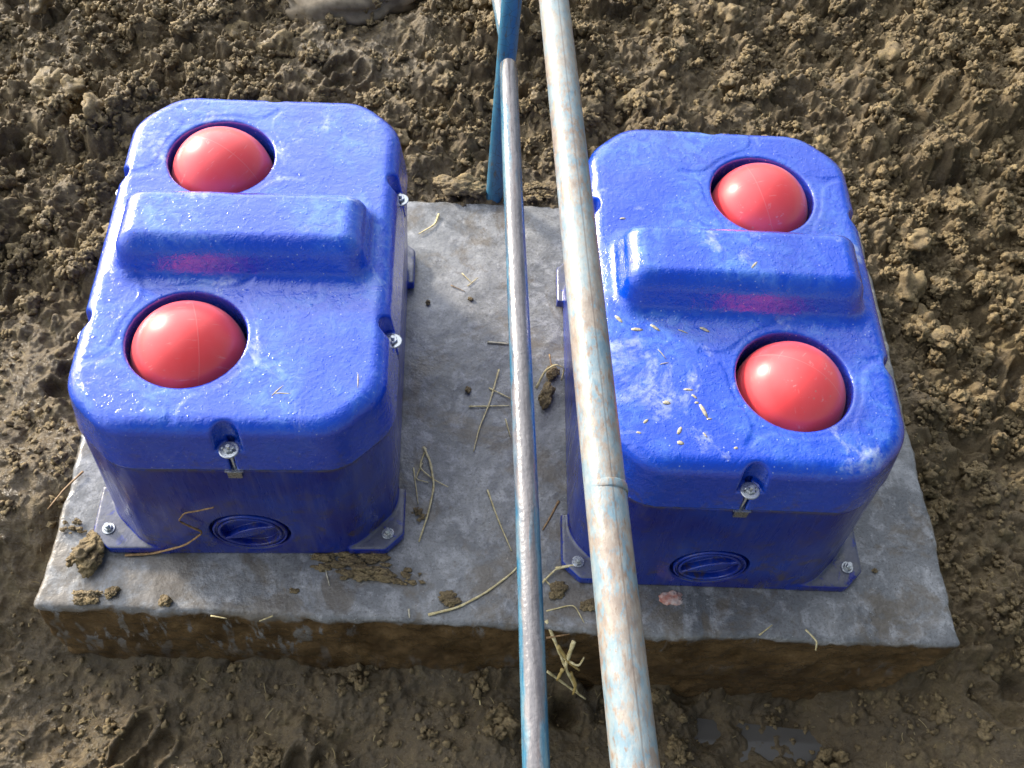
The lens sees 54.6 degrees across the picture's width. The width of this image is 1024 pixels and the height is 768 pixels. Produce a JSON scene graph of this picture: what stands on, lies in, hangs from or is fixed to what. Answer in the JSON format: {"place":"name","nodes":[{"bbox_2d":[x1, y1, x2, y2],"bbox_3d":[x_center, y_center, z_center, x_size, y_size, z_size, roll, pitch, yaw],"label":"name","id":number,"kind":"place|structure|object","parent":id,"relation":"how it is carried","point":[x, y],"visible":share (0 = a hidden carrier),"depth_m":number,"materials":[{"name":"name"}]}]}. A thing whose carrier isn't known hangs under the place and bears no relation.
{"place":"outdoors","nodes":[
{"label":"outdoors","id":0,"kind":"place"},
{"bbox_2d":[0,0,1023,767],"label":"ground","id":1,"kind":"structure","parent":0,"point":[140,742],"depth_m":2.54,"materials":[{"name":"brown soil"}]},
{"bbox_2d":[281,0,415,24],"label":"puddle","id":2,"kind":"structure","parent":1,"relation":"on","point":[350,12],"depth_m":3.05,"materials":[{"name":"liquid"}]},
{"bbox_2d":[433,173,486,198],"bbox_3d":[-0.144,-0.550,2.750,0.157,0.045,0.082,6,57,0],"label":"mud clod","id":3,"kind":"object","parent":1,"relation":"on","point":[465,184],"visible":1,"depth_m":2.73,"materials":[{"name":"brown soil"}]},
{"bbox_2d":[33,201,959,701],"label":"concrete slab","id":4,"kind":"structure","parent":1,"relation":"on","point":[885,625],"depth_m":2.20,"materials":[{"name":"grey concrete"}]},
{"bbox_2d":[47,471,83,508],"bbox_3d":[-0.987,0.233,2.191,0.008,0.003,0.110,28,59,13],"label":"straw stalk","id":5,"kind":"object","parent":4,"relation":"on","point":[74,479],"visible":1,"depth_m":2.19,"materials":[{"name":"beige plant"}]},
{"bbox_2d":[59,518,86,533],"bbox_3d":[-0.947,0.307,2.146,0.061,0.014,0.040,6,57,0],"label":"mud clod","id":6,"kind":"object","parent":4,"relation":"on","point":[74,528],"visible":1,"depth_m":2.14,"materials":[{"name":"brown soil"}]},
{"bbox_2d":[65,531,104,577],"bbox_3d":[-0.896,0.356,2.099,0.072,0.054,0.096,27,59,13],"label":"mud clod","id":7,"kind":"object","parent":4,"relation":"on","point":[86,556],"visible":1,"depth_m":2.08,"materials":[{"name":"brown soil"}]},
{"bbox_2d":[71,590,103,605],"bbox_3d":[-0.886,0.443,2.063,0.067,0.019,0.038,6,57,0],"label":"mud clod","id":8,"kind":"object","parent":4,"relation":"on","point":[83,597],"visible":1,"depth_m":2.06,"materials":[{"name":"brown soil"}]},
{"bbox_2d":[86,529,93,537],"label":"stalk","id":9,"kind":"object","parent":4,"relation":"on","point":[89,533],"visible":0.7,"depth_m":2.13,"materials":[{"name":"beige plant"}]},
{"bbox_2d":[104,586,120,598],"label":"mud clod","id":10,"kind":"object","parent":4,"relation":"on","point":[111,591],"visible":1,"depth_m":2.07,"materials":[{"name":"brown soil"}]},
{"bbox_2d":[158,594,172,606],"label":"mud clod","id":11,"kind":"object","parent":4,"relation":"on","point":[166,600],"visible":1,"depth_m":2.06,"materials":[{"name":"brown soil"}]},
{"bbox_2d":[68,98,414,553],"bbox_3d":[-0.558,-0.165,2.135,0.663,0.590,0.900,1,57,-4],"label":"livestock drinker","id":12,"kind":"object","parent":4,"relation":"on","point":[255,255],"visible":1,"depth_m":1.89,"materials":[{"name":"blue plastic"}]},
{"bbox_2d":[125,507,213,555],"bbox_3d":[-0.703,0.302,2.023,0.234,0.247,0.011,2,57,-3],"label":"stalk","id":13,"kind":"object","parent":12,"relation":"attached to","point":[161,551],"visible":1,"depth_m":2.06,"materials":[{"name":"brown plant"}]},
{"bbox_2d":[289,588,299,593],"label":"mud clod","id":14,"kind":"object","parent":4,"relation":"on","point":[295,591],"visible":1,"depth_m":2.10,"materials":[{"name":"brown soil"}]},
{"bbox_2d":[313,556,338,565],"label":"mud clod","id":15,"kind":"object","parent":4,"relation":"on","point":[337,564],"visible":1,"depth_m":2.13,"materials":[{"name":"brown soil"}]},
{"bbox_2d":[310,551,392,582],"bbox_3d":[-0.342,0.388,2.139,0.196,0.018,0.079,6,57,0],"label":"mud clod","id":16,"kind":"object","parent":4,"relation":"on","point":[361,571],"visible":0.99,"depth_m":2.13,"materials":[{"name":"brown soil"}]},
{"bbox_2d":[388,567,425,585],"bbox_3d":[-0.226,0.414,2.133,0.086,0.009,0.043,6,57,0],"label":"mud clod","id":17,"kind":"object","parent":4,"relation":"on","point":[404,573],"visible":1,"depth_m":2.13,"materials":[{"name":"brown soil"}]},
{"bbox_2d":[413,467,417,502],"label":"straw stalk","id":18,"kind":"object","parent":4,"relation":"on","point":[415,483],"visible":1,"depth_m":2.25,"materials":[{"name":"beige plant"}]},
{"bbox_2d":[411,507,426,521],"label":"mud clod","id":19,"kind":"object","parent":4,"relation":"on","point":[418,511],"visible":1,"depth_m":2.21,"materials":[{"name":"brown soil"}]},
{"bbox_2d":[418,446,434,541],"bbox_3d":[-0.191,0.246,2.241,0.032,0.004,0.240,1,57,-3],"label":"straw stalk","id":20,"kind":"object","parent":4,"relation":"on","point":[431,467],"visible":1,"depth_m":2.25,"materials":[{"name":"beige plant"}]},
{"bbox_2d":[419,213,439,233],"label":"straw stalk","id":21,"kind":"object","parent":4,"relation":"on","point":[437,217],"visible":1,"depth_m":2.69,"materials":[{"name":"beige plant"}]},
{"bbox_2d":[419,448,447,486],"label":"straw stalk","id":22,"kind":"object","parent":4,"relation":"on","point":[425,472],"visible":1,"depth_m":2.27,"materials":[{"name":"beige plant"}]},
{"bbox_2d":[438,590,461,607],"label":"mud clod","id":23,"kind":"object","parent":4,"relation":"on","point":[448,598],"visible":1,"depth_m":2.11,"materials":[{"name":"brown soil"}]},
{"bbox_2d":[465,386,471,393],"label":"mud clod","id":24,"kind":"object","parent":4,"relation":"on","point":[468,389],"visible":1,"depth_m":2.40,"materials":[{"name":"brown soil"}]},
{"bbox_2d":[428,567,516,615],"bbox_3d":[-0.064,0.438,2.129,0.258,0.004,0.030,-28,63,-20],"label":"straw stalk","id":25,"kind":"object","parent":4,"relation":"on","point":[469,601],"visible":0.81,"depth_m":2.11,"materials":[{"name":"beige plant"}]},
{"bbox_2d":[473,369,499,450],"bbox_3d":[-0.061,0.060,2.372,0.008,0.003,0.239,14,57,5],"label":"straw stalk","id":26,"kind":"object","parent":4,"relation":"on","point":[487,406],"visible":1,"depth_m":2.38,"materials":[{"name":"beige plant"}]},
{"bbox_2d":[469,405,508,406],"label":"straw stalk","id":27,"kind":"object","parent":4,"relation":"on","point":[487,405],"visible":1,"depth_m":2.38,"materials":[{"name":"beige plant"}]},
{"bbox_2d":[487,341,508,344],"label":"straw stalk","id":28,"kind":"object","parent":4,"relation":"on","point":[490,342],"visible":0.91,"depth_m":2.48,"materials":[{"name":"beige plant"}]},
{"bbox_2d":[487,490,511,550],"bbox_3d":[-0.029,0.304,2.219,0.005,0.002,0.158,-15,59,-14],"label":"straw stalk","id":29,"kind":"object","parent":4,"relation":"on","point":[498,518],"visible":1,"depth_m":2.22,"materials":[{"name":"beige plant"}]},
{"bbox_2d":[488,387,510,398],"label":"straw stalk","id":30,"kind":"object","parent":4,"relation":"on","point":[499,393],"visible":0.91,"depth_m":2.40,"materials":[{"name":"beige plant"}]},
{"bbox_2d":[538,381,555,409],"bbox_3d":[0.082,0.027,2.393,0.036,0.040,0.080,17,57,7],"label":"mud clod","id":31,"kind":"object","parent":4,"relation":"on","point":[547,392],"visible":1,"depth_m":2.38,"materials":[{"name":"brown soil"}]},
{"bbox_2d":[542,569,555,583],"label":"straw stalk","id":32,"kind":"object","parent":4,"relation":"on","point":[548,576],"visible":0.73,"depth_m":2.15,"materials":[{"name":"beige plant"}]},
{"bbox_2d":[535,364,564,387],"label":"straw stalk","id":33,"kind":"object","parent":4,"relation":"on","point":[542,376],"visible":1,"depth_m":2.42,"materials":[{"name":"beige plant"}]},
{"bbox_2d":[542,500,559,529],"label":"straw stalk","id":34,"kind":"object","parent":4,"relation":"on","point":[553,510],"visible":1,"depth_m":2.23,"materials":[{"name":"brown plant"}]},
{"bbox_2d":[546,364,559,380],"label":"mud clod","id":35,"kind":"object","parent":4,"relation":"on","point":[552,373],"visible":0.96,"depth_m":2.43,"materials":[{"name":"brown soil"}]},
{"bbox_2d":[546,634,569,638],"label":"straw stalk","id":36,"kind":"object","parent":4,"relation":"on","point":[548,637],"visible":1,"depth_m":2.09,"materials":[{"name":"brown plant"}]},
{"bbox_2d":[548,581,568,599],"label":"mud clod","id":37,"kind":"object","parent":4,"relation":"on","point":[558,589],"visible":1,"depth_m":2.13,"materials":[{"name":"brown soil"}]},
{"bbox_2d":[546,605,584,622],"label":"straw stalk","id":38,"kind":"object","parent":4,"relation":"on","point":[563,607],"visible":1,"depth_m":2.12,"materials":[{"name":"beige plant"}]},
{"bbox_2d":[557,645,579,670],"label":"straw stalk","id":39,"kind":"object","parent":4,"relation":"on","point":[559,648],"visible":1,"depth_m":2.10,"materials":[{"name":"beige plant"}]},
{"bbox_2d":[564,640,575,669],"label":"straw stalk","id":40,"kind":"object","parent":4,"relation":"on","point":[571,647],"visible":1,"depth_m":2.10,"materials":[{"name":"beige plant"}]},
{"bbox_2d":[563,657,584,665],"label":"straw stalk","id":41,"kind":"object","parent":4,"relation":"on","point":[575,664],"visible":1,"depth_m":2.11,"materials":[{"name":"beige plant"}]},
{"bbox_2d":[579,598,594,611],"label":"mud clod","id":42,"kind":"object","parent":4,"relation":"on","point":[587,605],"visible":1,"depth_m":2.12,"materials":[{"name":"brown soil"}]},
{"bbox_2d":[659,590,682,605],"bbox_3d":[0.345,0.463,2.146,0.056,0.010,0.037,6,57,0],"label":"pink chip","id":43,"kind":"object","parent":4,"relation":"on","point":[672,597],"visible":1,"depth_m":2.14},
{"bbox_2d":[556,129,904,591],"bbox_3d":[0.459,-0.094,2.163,0.663,0.590,0.916,2,57,-3],"label":"livestock drinker","id":44,"kind":"object","parent":4,"relation":"on","point":[780,370],"visible":0.88,"depth_m":1.91,"materials":[{"name":"plastic"}]},
{"bbox_2d":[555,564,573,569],"bbox_3d":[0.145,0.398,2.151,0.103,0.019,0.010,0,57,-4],"label":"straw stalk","id":45,"kind":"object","parent":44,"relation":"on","point":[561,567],"visible":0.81,"depth_m":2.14,"materials":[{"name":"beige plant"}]},
{"bbox_2d":[615,315,622,322],"bbox_3d":[0.206,-0.125,1.909,0.008,0.002,0.022,-32,65,-22],"label":"chaff bit","id":46,"kind":"object","parent":44,"relation":"on","point":[618,318],"visible":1,"depth_m":1.91,"materials":[{"name":"beige plant"}]},
{"bbox_2d":[631,328,642,330],"bbox_3d":[0.239,-0.105,1.898,0.022,0.002,0.008,6,57,0],"label":"chaff bit","id":47,"kind":"object","parent":44,"relation":"on","point":[636,329],"visible":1,"depth_m":1.90,"materials":[{"name":"beige plant"}]},
{"bbox_2d":[699,404,707,417],"bbox_3d":[0.349,0.049,1.806,0.008,0.002,0.030,-17,60,-14],"label":"chaff bit","id":48,"kind":"object","parent":44,"relation":"on","point":[702,408],"visible":1,"depth_m":1.80,"materials":[{"name":"beige plant"}]},
{"bbox_2d":[805,629,817,650],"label":"straw stalk","id":49,"kind":"object","parent":4,"relation":"on","point":[808,632],"visible":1,"depth_m":2.12,"materials":[{"name":"beige plant"}]},
{"bbox_2d":[0,0,1018,767],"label":"straw litter","id":50,"kind":"object","parent":1,"relation":"on","point":[412,178],"visible":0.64,"depth_m":2.41,"materials":[{"name":"beige plant"}]},
{"bbox_2d":[524,181,554,200],"bbox_3d":[0.076,-0.538,2.770,0.090,0.016,0.077,6,57,0],"label":"mud clod","id":51,"kind":"object","parent":1,"relation":"on","point":[529,188],"visible":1,"depth_m":2.77,"materials":[{"name":"brown soil"}]},
{"bbox_2d":[545,620,578,694],"bbox_3d":[0.106,0.588,2.125,0.014,0.133,0.145,-28,63,-20],"label":"straw stalk","id":52,"kind":"object","parent":1,"relation":"on","point":[556,644],"visible":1,"depth_m":2.10,"materials":[{"name":"beige plant"}]},
{"bbox_2d":[556,668,563,680],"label":"straw stalk","id":53,"kind":"object","parent":52,"relation":"attached to","point":[560,673],"visible":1,"depth_m":2.11,"materials":[{"name":"beige plant"}]},
{"bbox_2d":[569,671,576,694],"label":"straw stalk","id":54,"kind":"object","parent":52,"relation":"attached to","point":[574,681],"visible":1,"depth_m":2.13,"materials":[{"name":"beige plant"}]},
{"bbox_2d":[547,670,585,699],"bbox_3d":[0.121,0.665,2.191,0.101,0.082,0.008,19,58,8],"label":"straw stalk","id":55,"kind":"object","parent":1,"relation":"on","point":[559,680],"visible":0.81,"depth_m":2.19,"materials":[{"name":"beige plant"}]},
{"bbox_2d":[486,0,659,767],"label":"pipe fence","id":56,"kind":"object","parent":1,"relation":"on","point":[630,726],"visible":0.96,"depth_m":1.51,"materials":[{"name":"silver metal"}]},
{"bbox_2d":[694,718,822,764],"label":"water","id":57,"kind":"structure","parent":1,"relation":"on","point":[800,748],"depth_m":2.42,"materials":[{"name":"liquid"}]}
]}

